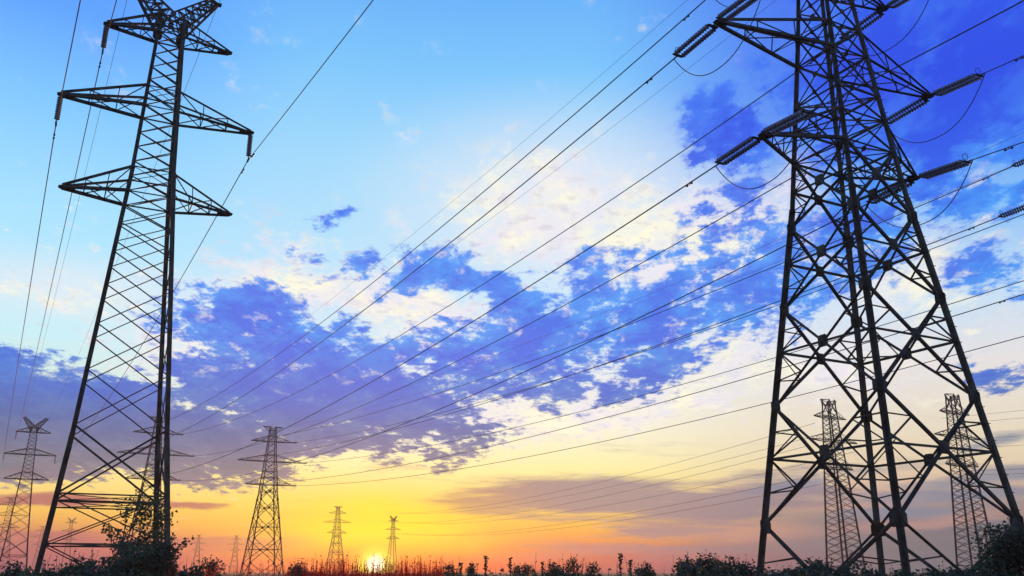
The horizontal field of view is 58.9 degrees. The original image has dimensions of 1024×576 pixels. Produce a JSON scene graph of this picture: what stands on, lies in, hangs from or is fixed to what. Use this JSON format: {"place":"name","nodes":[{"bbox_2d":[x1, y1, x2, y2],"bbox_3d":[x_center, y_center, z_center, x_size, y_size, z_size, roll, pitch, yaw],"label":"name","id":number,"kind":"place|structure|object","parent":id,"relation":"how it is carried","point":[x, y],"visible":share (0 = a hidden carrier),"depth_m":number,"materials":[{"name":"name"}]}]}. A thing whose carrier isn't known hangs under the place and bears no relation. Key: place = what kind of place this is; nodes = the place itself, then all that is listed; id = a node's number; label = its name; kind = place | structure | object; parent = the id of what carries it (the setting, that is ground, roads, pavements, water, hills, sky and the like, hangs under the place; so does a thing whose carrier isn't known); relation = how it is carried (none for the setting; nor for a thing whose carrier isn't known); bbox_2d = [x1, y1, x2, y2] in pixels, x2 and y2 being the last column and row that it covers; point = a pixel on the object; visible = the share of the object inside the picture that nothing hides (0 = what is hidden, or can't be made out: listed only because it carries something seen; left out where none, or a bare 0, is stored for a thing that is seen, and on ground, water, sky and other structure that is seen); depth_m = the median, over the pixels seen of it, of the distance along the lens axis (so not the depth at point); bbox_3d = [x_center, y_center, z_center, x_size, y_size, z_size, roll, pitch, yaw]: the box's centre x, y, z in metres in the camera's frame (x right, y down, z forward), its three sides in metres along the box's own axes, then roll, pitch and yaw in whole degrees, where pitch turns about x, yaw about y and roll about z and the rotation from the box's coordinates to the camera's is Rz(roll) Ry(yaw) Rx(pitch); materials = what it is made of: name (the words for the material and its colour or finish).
{"place":"outdoors","nodes":[
{"label":"outdoors","id":0,"kind":"place"},
{"bbox_2d":[0,573,948,575],"bbox_3d":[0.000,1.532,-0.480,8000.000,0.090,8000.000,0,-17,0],"label":"ground","id":1,"kind":"structure","parent":0,"point":[498,574],"depth_m":660.97,"materials":[{"name":"soil"}]},
{"bbox_2d":[0,497,26,571],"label":"lattice pylon","id":2,"kind":"object","parent":1,"relation":"on","point":[8,539],"visible":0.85,"depth_m":508.55,"materials":[{"name":"metal"}]},
{"bbox_2d":[0,560,44,575],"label":"shrub","id":3,"kind":"object","parent":1,"relation":"on","point":[9,572],"visible":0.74,"depth_m":25.58,"materials":[{"name":"black plant"}]},
{"bbox_2d":[0,416,55,574],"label":"lattice pylon","id":4,"kind":"object","parent":1,"relation":"on","point":[37,428],"visible":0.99,"depth_m":215.31,"materials":[{"name":"metal"}]},
{"bbox_2d":[29,560,63,575],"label":"shrub","id":5,"kind":"object","parent":1,"relation":"on","point":[47,571],"visible":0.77,"depth_m":24.65,"materials":[{"name":"black plant"}]},
{"bbox_2d":[60,517,76,569],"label":"lattice pylon","id":6,"kind":"object","parent":1,"relation":"on","point":[71,521],"visible":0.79,"depth_m":616.84,"materials":[{"name":"metal"}]},
{"bbox_2d":[41,548,110,575],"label":"shrub","id":7,"kind":"object","parent":1,"relation":"on","point":[80,568],"visible":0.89,"depth_m":25.56,"materials":[{"name":"black plant"}]},
{"bbox_2d":[81,549,149,575],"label":"shrub","id":8,"kind":"object","parent":1,"relation":"on","point":[113,566],"visible":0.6,"depth_m":26.80,"materials":[{"name":"black plant"}]},
{"bbox_2d":[110,538,165,575],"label":"shrub","id":9,"kind":"object","parent":1,"relation":"on","point":[143,562],"visible":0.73,"depth_m":27.77,"materials":[{"name":"black plant"}]},
{"bbox_2d":[101,487,177,566],"bbox_3d":[-13.201,9.244,31.573,2.141,4.479,2.247,-11,-20,31],"label":"young tree","id":10,"kind":"object","parent":1,"relation":"on","point":[123,544],"visible":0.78,"depth_m":31.80,"materials":[{"name":"green plant"}]},
{"bbox_2d":[34,0,253,572],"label":"lattice pylon","id":11,"kind":"object","parent":1,"relation":"on","point":[160,17],"visible":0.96,"depth_m":53.46,"materials":[{"name":"metal"}]},
{"bbox_2d":[54,96,62,126],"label":"insulator string","id":12,"kind":"object","parent":11,"relation":"hanging from","point":[57,106],"visible":0.72,"depth_m":53.08,"materials":[{"name":"ceramic"}]},
{"bbox_2d":[3,126,55,457],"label":"power line","id":13,"kind":"object","parent":12,"relation":"hanging from","point":[34,261],"visible":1,"depth_m":69.70,"materials":[{"name":"metal"}]},
{"bbox_2d":[56,0,80,121],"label":"power line","id":14,"kind":"object","parent":12,"relation":"hanging from","point":[57,116],"visible":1,"depth_m":45.12,"materials":[{"name":"metal"}]},
{"bbox_2d":[24,1,126,414],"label":"earth wire","id":15,"kind":"object","parent":11,"relation":"attached to","point":[84,176],"visible":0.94,"depth_m":80.60,"materials":[{"name":"metal"}]},
{"bbox_2d":[101,25,108,53],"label":"insulator string","id":16,"kind":"object","parent":11,"relation":"hanging from","point":[105,29],"visible":0.84,"depth_m":55.44,"materials":[{"name":"ceramic"}]},
{"bbox_2d":[15,54,102,438],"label":"power line","id":17,"kind":"object","parent":16,"relation":"hanging from","point":[99,66],"visible":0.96,"depth_m":75.70,"materials":[{"name":"metal"}]},
{"bbox_2d":[48,10,215,418],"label":"earth wire","id":18,"kind":"object","parent":11,"relation":"attached to","point":[151,175],"visible":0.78,"depth_m":80.27,"materials":[{"name":"metal"}]},
{"bbox_2d":[246,134,252,161],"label":"insulator string","id":19,"kind":"object","parent":11,"relation":"hanging from","point":[249,144],"visible":0.99,"depth_m":57.72,"materials":[{"name":"ceramic"}]},
{"bbox_2d":[58,162,246,461],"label":"power line","id":20,"kind":"object","parent":19,"relation":"hanging from","point":[180,279],"visible":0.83,"depth_m":72.93,"materials":[{"name":"metal"}]},
{"bbox_2d":[249,0,372,158],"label":"power line","id":21,"kind":"object","parent":19,"relation":"hanging from","point":[252,155],"visible":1,"depth_m":46.04,"materials":[{"name":"metal"}]},
{"bbox_2d":[119,416,189,552],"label":"lattice pylon","id":22,"kind":"object","parent":1,"relation":"on","point":[145,471],"visible":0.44,"depth_m":244.21,"materials":[{"name":"metal"}]},
{"bbox_2d":[139,532,181,575],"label":"bush","id":23,"kind":"object","parent":1,"relation":"on","point":[169,555],"visible":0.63,"depth_m":28.50,"materials":[{"name":"black plant"}]},
{"bbox_2d":[143,525,193,558],"bbox_3d":[-12.723,10.178,32.704,1.989,3.364,1.945,0,-17,0],"label":"young tree","id":24,"kind":"object","parent":1,"relation":"on","point":[161,537],"visible":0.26,"depth_m":32.83,"materials":[{"name":"black plant"}]},
{"bbox_2d":[177,560,209,575],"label":"shrub","id":25,"kind":"object","parent":1,"relation":"on","point":[197,571],"visible":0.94,"depth_m":24.70,"materials":[{"name":"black plant"}]},
{"bbox_2d":[195,555,225,575],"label":"shrub","id":26,"kind":"object","parent":1,"relation":"on","point":[209,565],"visible":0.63,"depth_m":57.28,"materials":[{"name":"black plant"}]},
{"bbox_2d":[228,535,243,573],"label":"lattice pylon","id":27,"kind":"object","parent":1,"relation":"on","point":[235,548],"visible":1,"depth_m":1041.64,"materials":[{"name":"metal"}]},
{"bbox_2d":[168,559,319,575],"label":"dry weeds","id":28,"kind":"object","parent":1,"relation":"on","point":[272,573],"visible":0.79,"depth_m":27.92,"materials":[{"name":"brown plant"}]},
{"bbox_2d":[239,426,301,575],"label":"lattice pylon","id":29,"kind":"object","parent":1,"relation":"on","point":[270,429],"visible":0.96,"depth_m":259.07,"materials":[{"name":"metal"}]},
{"bbox_2d":[263,132,1023,426],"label":"earth wire","id":30,"kind":"object","parent":29,"relation":"attached to","point":[653,292],"visible":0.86,"depth_m":127.53,"materials":[{"name":"metal"}]},
{"bbox_2d":[285,167,1007,427],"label":"earth wire","id":31,"kind":"object","parent":29,"relation":"attached to","point":[692,295],"visible":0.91,"depth_m":127.80,"materials":[{"name":"metal"}]},
{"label":"insulator string","id":32,"kind":"object","parent":29,"relation":"attached to","visible":0},
{"bbox_2d":[404,479,844,535],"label":"power line","id":33,"kind":"object","parent":32,"relation":"hanging from","point":[612,521],"visible":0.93,"depth_m":329.86,"materials":[{"name":"metal"}]},
{"bbox_2d":[286,558,312,575],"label":"shrub","id":34,"kind":"object","parent":1,"relation":"on","point":[299,570],"visible":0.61,"depth_m":58.88,"materials":[{"name":"black plant"}]},
{"bbox_2d":[324,506,350,571],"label":"lattice pylon","id":35,"kind":"object","parent":1,"relation":"on","point":[334,536],"visible":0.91,"depth_m":578.86,"materials":[{"name":"metal"}]},
{"bbox_2d":[300,551,444,575],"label":"red weeds","id":36,"kind":"object","parent":1,"relation":"on","point":[379,572],"visible":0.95,"depth_m":24.95,"materials":[{"name":"red plant"}]},
{"bbox_2d":[385,515,400,573],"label":"lattice pylon","id":37,"kind":"object","parent":1,"relation":"on","point":[394,519],"visible":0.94,"depth_m":578.26,"materials":[{"name":"metal"}]},
{"bbox_2d":[436,560,462,575],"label":"shrub","id":38,"kind":"object","parent":1,"relation":"on","point":[449,568],"visible":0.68,"depth_m":71.51,"materials":[{"name":"black plant"}]},
{"bbox_2d":[16,555,910,575],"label":"reeds","id":39,"kind":"object","parent":1,"relation":"on","point":[476,569],"visible":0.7,"depth_m":22.61,"materials":[{"name":"black plant"}]},
{"bbox_2d":[512,562,533,575],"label":"shrub","id":40,"kind":"object","parent":1,"relation":"on","point":[525,567],"visible":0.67,"depth_m":76.27,"materials":[{"name":"black plant"}]},
{"bbox_2d":[538,559,564,575],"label":"shrub","id":41,"kind":"object","parent":1,"relation":"on","point":[555,568],"visible":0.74,"depth_m":66.63,"materials":[{"name":"green plant"}]},
{"bbox_2d":[553,553,586,575],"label":"shrub","id":42,"kind":"object","parent":1,"relation":"on","point":[570,569],"visible":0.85,"depth_m":62.85,"materials":[{"name":"black plant"}]},
{"bbox_2d":[583,561,601,575],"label":"shrub","id":43,"kind":"object","parent":1,"relation":"on","point":[592,570],"visible":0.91,"depth_m":70.54,"materials":[{"name":"green plant"}]},
{"bbox_2d":[633,560,656,575],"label":"shrub","id":44,"kind":"object","parent":1,"relation":"on","point":[644,571],"visible":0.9,"depth_m":57.10,"materials":[{"name":"green plant"}]},
{"bbox_2d":[669,554,718,575],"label":"shrub","id":45,"kind":"object","parent":1,"relation":"on","point":[685,567],"visible":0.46,"depth_m":42.02,"materials":[{"name":"green plant"}]},
{"bbox_2d":[678,549,726,575],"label":"shrub","id":46,"kind":"object","parent":1,"relation":"on","point":[704,565],"visible":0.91,"depth_m":40.02,"materials":[{"name":"green plant"}]},
{"bbox_2d":[713,555,743,575],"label":"shrub","id":47,"kind":"object","parent":1,"relation":"on","point":[726,567],"visible":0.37,"depth_m":42.51,"materials":[{"name":"green plant"}]},
{"bbox_2d":[721,560,770,575],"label":"shrub","id":48,"kind":"object","parent":1,"relation":"on","point":[743,571],"visible":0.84,"depth_m":39.87,"materials":[{"name":"green plant"}]},
{"bbox_2d":[758,565,800,575],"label":"shrub","id":49,"kind":"object","parent":1,"relation":"on","point":[778,573],"visible":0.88,"depth_m":25.80,"materials":[{"name":"green plant"}]},
{"bbox_2d":[777,563,817,575],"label":"shrub","id":50,"kind":"object","parent":1,"relation":"on","point":[792,572],"visible":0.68,"depth_m":28.57,"materials":[{"name":"green plant"}]},
{"bbox_2d":[796,553,832,575],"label":"shrub","id":51,"kind":"object","parent":1,"relation":"on","point":[813,567],"visible":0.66,"depth_m":29.69,"materials":[{"name":"green plant"}]},
{"bbox_2d":[807,399,865,575],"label":"lattice pylon","id":52,"kind":"object","parent":1,"relation":"on","point":[829,416],"visible":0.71,"depth_m":217.47,"materials":[{"name":"metal"}]},
{"bbox_2d":[814,559,868,575],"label":"shrub","id":53,"kind":"object","parent":1,"relation":"on","point":[847,571],"visible":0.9,"depth_m":28.64,"materials":[{"name":"green plant"}]},
{"bbox_2d":[713,0,1023,575],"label":"lattice pylon","id":54,"kind":"object","parent":1,"relation":"on","point":[897,516],"visible":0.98,"depth_m":52.55,"materials":[{"name":"metal"}]},
{"bbox_2d":[185,0,686,399],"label":"earth wire","id":55,"kind":"object","parent":54,"relation":"attached to","point":[484,174],"visible":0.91,"depth_m":87.51,"materials":[{"name":"metal"}]},
{"bbox_2d":[170,0,775,418],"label":"earth wire","id":56,"kind":"object","parent":54,"relation":"attached to","point":[560,166],"visible":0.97,"depth_m":89.78,"materials":[{"name":"metal"}]},
{"bbox_2d":[672,24,717,58],"bbox_3d":[10.939,-14.958,54.317,0.890,0.714,3.900,10,-25,-29],"label":"insulator string","id":57,"kind":"object","parent":54,"relation":"attached to","point":[677,51],"visible":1,"depth_m":54.18,"materials":[{"name":"ceramic"}]},
{"bbox_2d":[123,59,673,451],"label":"power line","id":58,"kind":"object","parent":57,"relation":"attached to","point":[648,80],"visible":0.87,"depth_m":74.41,"materials":[{"name":"metal"}]},
{"bbox_2d":[674,0,760,75],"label":"jumper cable","id":59,"kind":"object","parent":57,"relation":"hanging from","point":[731,56],"visible":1,"depth_m":50.65,"materials":[{"name":"metal"}]},
{"bbox_2d":[716,0,757,21],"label":"insulator string","id":60,"kind":"object","parent":54,"relation":"attached to","point":[736,12],"visible":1,"depth_m":51.08,"materials":[{"name":"ceramic"}]},
{"bbox_2d":[715,136,761,165],"bbox_3d":[13.337,-8.276,53.568,0.890,0.714,3.900,10,-25,-29],"label":"insulator string","id":61,"kind":"object","parent":54,"relation":"attached to","point":[757,140],"visible":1,"depth_m":53.38,"materials":[{"name":"ceramic"}]},
{"bbox_2d":[146,166,714,477],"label":"power line","id":62,"kind":"object","parent":61,"relation":"attached to","point":[689,183],"visible":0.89,"depth_m":74.30,"materials":[{"name":"metal"}]},
{"bbox_2d":[715,110,813,188],"bbox_3d":[14.148,-7.147,51.115,0.056,2.882,8.218,8,-19,-25],"label":"jumper cable","id":63,"kind":"object","parent":61,"relation":"hanging from","point":[780,172],"visible":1,"depth_m":49.77,"materials":[{"name":"metal"}]},
{"bbox_2d":[761,103,814,134],"bbox_3d":[15.142,-9.291,50.020,0.890,0.714,4.300,7,-11,-21],"label":"insulator string","id":64,"kind":"object","parent":54,"relation":"attached to","point":[785,123],"visible":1,"depth_m":49.72,"materials":[{"name":"ceramic"}]},
{"bbox_2d":[813,0,1023,109],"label":"power line","id":65,"kind":"object","parent":64,"relation":"attached to","point":[847,93],"visible":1,"depth_m":41.36,"materials":[{"name":"metal"}]},
{"bbox_2d":[839,11,884,40],"bbox_3d":[24.148,-18.284,62.763,0.890,0.714,3.900,10,-25,-29],"label":"insulator string","id":66,"kind":"object","parent":54,"relation":"attached to","point":[880,14],"visible":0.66,"depth_m":62.16,"materials":[{"name":"ceramic"}]},
{"bbox_2d":[185,56,819,433],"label":"power line","id":67,"kind":"object","parent":66,"relation":"attached to","point":[810,62],"visible":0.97,"depth_m":89.07,"materials":[{"name":"metal"}]},
{"bbox_2d":[866,181,914,204],"bbox_3d":[24.730,-6.454,59.382,0.890,0.714,3.900,10,-25,-29],"label":"insulator string","id":68,"kind":"object","parent":54,"relation":"attached to","point":[887,192],"visible":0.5,"depth_m":59.35,"materials":[{"name":"ceramic"}]},
{"bbox_2d":[181,204,865,480],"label":"power line","id":69,"kind":"object","parent":68,"relation":"attached to","point":[839,218],"visible":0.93,"depth_m":84.46,"materials":[{"name":"metal"}]},
{"bbox_2d":[868,160,972,227],"bbox_3d":[25.540,-5.324,56.930,0.056,2.882,8.218,8,-19,-25],"label":"jumper cable","id":70,"kind":"object","parent":68,"relation":"hanging from","point":[937,215],"visible":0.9,"depth_m":55.31,"materials":[{"name":"metal"}]},
{"bbox_2d":[885,0,909,8],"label":"insulator string","id":71,"kind":"object","parent":54,"relation":"attached to","point":[896,5],"visible":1,"depth_m":60.22,"materials":[{"name":"ceramic"}]},
{"bbox_2d":[886,98,928,123],"bbox_3d":[27.129,-12.369,62.580,0.890,0.714,3.900,10,-25,-29],"label":"insulator string","id":72,"kind":"object","parent":54,"relation":"attached to","point":[925,101],"visible":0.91,"depth_m":62.33,"materials":[{"name":"ceramic"}]},
{"bbox_2d":[199,125,880,455],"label":"power line","id":73,"kind":"object","parent":72,"relation":"attached to","point":[591,290],"visible":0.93,"depth_m":89.76,"materials":[{"name":"metal"}]},
{"bbox_2d":[883,73,984,142],"bbox_3d":[27.939,-11.239,60.128,0.056,2.882,8.218,8,-19,-25],"label":"jumper cable","id":74,"kind":"object","parent":72,"relation":"hanging from","point":[954,125],"visible":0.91,"depth_m":58.64,"materials":[{"name":"metal"}]},
{"bbox_2d":[917,153,972,178],"bbox_3d":[26.534,-7.469,55.834,0.890,0.714,4.300,7,-11,-21],"label":"insulator string","id":75,"kind":"object","parent":54,"relation":"attached to","point":[946,168],"visible":1,"depth_m":55.51,"materials":[{"name":"ceramic"}]},
{"bbox_2d":[930,68,984,95],"bbox_3d":[28.933,-13.384,59.032,0.890,0.714,4.300,7,-11,-21],"label":"insulator string","id":76,"kind":"object","parent":54,"relation":"attached to","point":[962,82],"visible":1,"depth_m":58.75,"materials":[{"name":"ceramic"}]},
{"bbox_2d":[859,563,891,575],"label":"shrub","id":77,"kind":"object","parent":1,"relation":"on","point":[876,573],"visible":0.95,"depth_m":27.57,"materials":[{"name":"green plant"}]},
{"bbox_2d":[876,564,922,575],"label":"shrub","id":78,"kind":"object","parent":1,"relation":"on","point":[900,572],"visible":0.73,"depth_m":28.50,"materials":[{"name":"green plant"}]},
{"bbox_2d":[909,565,941,575],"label":"shrub","id":79,"kind":"object","parent":1,"relation":"on","point":[931,573],"visible":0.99,"depth_m":27.38,"materials":[{"name":"green plant"}]},
{"bbox_2d":[939,561,969,575],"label":"shrub","id":80,"kind":"object","parent":1,"relation":"on","point":[953,572],"visible":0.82,"depth_m":28.55,"materials":[{"name":"green plant"}]},
{"bbox_2d":[934,393,992,569],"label":"lattice pylon","id":81,"kind":"object","parent":1,"relation":"on","point":[956,414],"visible":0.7,"depth_m":211.00,"materials":[{"name":"metal"}]},
{"bbox_2d":[959,561,1011,575],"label":"shrub","id":82,"kind":"object","parent":1,"relation":"on","point":[974,570],"visible":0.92,"depth_m":28.54,"materials":[{"name":"green plant"}]},
{"bbox_2d":[970,512,1023,575],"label":"bush","id":83,"kind":"object","parent":1,"relation":"on","point":[1002,552],"visible":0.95,"depth_m":34.38,"materials":[{"name":"green plant"}]},
{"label":"lattice pylon","id":84,"kind":"object","parent":1,"relation":"on","visible":0},
{"bbox_2d":[997,204,1023,217],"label":"insulator string","id":85,"kind":"object","parent":84,"relation":"attached to","point":[1005,214],"visible":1,"depth_m":79.94,"materials":[{"name":"ceramic"}]},
{"bbox_2d":[242,218,996,459],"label":"power line","id":86,"kind":"object","parent":85,"relation":"attached to","point":[667,341],"visible":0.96,"depth_m":113.90,"materials":[{"name":"metal"}]},
{"bbox_2d":[1010,159,1023,167],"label":"insulator string","id":87,"kind":"object","parent":84,"relation":"attached to","point":[1017,165],"visible":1,"depth_m":83.67,"materials":[{"name":"ceramic"}]},
{"bbox_2d":[257,167,1009,439],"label":"power line","id":88,"kind":"object","parent":87,"relation":"attached to","point":[983,179],"visible":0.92,"depth_m":116.86,"materials":[{"name":"metal"}]},
{"bbox_2d":[0,565,1022,575],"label":"grass","id":89,"kind":"structure","parent":0,"point":[534,572],"depth_m":16.82,"materials":[{"name":"green plant"}]},
{"bbox_2d":[0,0,1023,572],"label":"sky","id":90,"kind":"structure","parent":0,"point":[418,102],"materials":[{"name":"blue"}]},
{"bbox_2d":[389,446,805,522],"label":"power line","id":91,"kind":"object","parent":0,"point":[629,490],"visible":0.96,"depth_m":281.45,"materials":[{"name":"metal"}]},
{"bbox_2d":[391,474,818,534],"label":"power line","id":92,"kind":"object","parent":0,"point":[633,512],"visible":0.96,"depth_m":286.72,"materials":[{"name":"metal"}]},
{"bbox_2d":[417,423,813,512],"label":"power line","id":93,"kind":"object","parent":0,"point":[638,472],"visible":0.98,"depth_m":288.16,"materials":[{"name":"metal"}]},
{"bbox_2d":[401,428,840,513],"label":"power line","id":94,"kind":"object","parent":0,"point":[626,483],"visible":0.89,"depth_m":315.53,"materials":[{"name":"metal"}]},
{"bbox_2d":[423,452,851,523],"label":"power line","id":95,"kind":"object","parent":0,"point":[610,504],"visible":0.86,"depth_m":332.22,"materials":[{"name":"metal"}]},
{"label":"insulator string","id":96,"kind":"object","parent":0,"visible":0},
{"bbox_2d":[139,0,705,430],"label":"power line","id":97,"kind":"object","parent":96,"relation":"attached to","point":[684,19],"visible":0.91,"depth_m":79.68,"materials":[{"name":"metal"}]},
{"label":"insulator string","id":98,"kind":"object","parent":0,"visible":0},
{"bbox_2d":[296,214,1023,442],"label":"power line","id":99,"kind":"object","parent":98,"relation":"attached to","point":[702,331],"visible":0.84,"depth_m":130.41,"materials":[{"name":"metal"}]},
{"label":"insulator string","id":100,"kind":"object","parent":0,"visible":0},
{"bbox_2d":[310,280,1023,462],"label":"power line","id":101,"kind":"object","parent":100,"relation":"attached to","point":[709,376],"visible":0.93,"depth_m":132.27,"materials":[{"name":"metal"}]},
{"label":"insulator string","id":102,"kind":"object","parent":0,"visible":0},
{"bbox_2d":[254,294,1023,483],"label":"power line","id":103,"kind":"object","parent":102,"relation":"attached to","point":[999,302],"visible":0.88,"depth_m":113.64,"materials":[{"name":"metal"}]},
{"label":"insulator string","id":104,"kind":"object","parent":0,"visible":0},
{"bbox_2d":[300,336,1023,485],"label":"power line","id":105,"kind":"object","parent":104,"relation":"attached to","point":[699,419],"visible":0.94,"depth_m":128.44,"materials":[{"name":"metal"}]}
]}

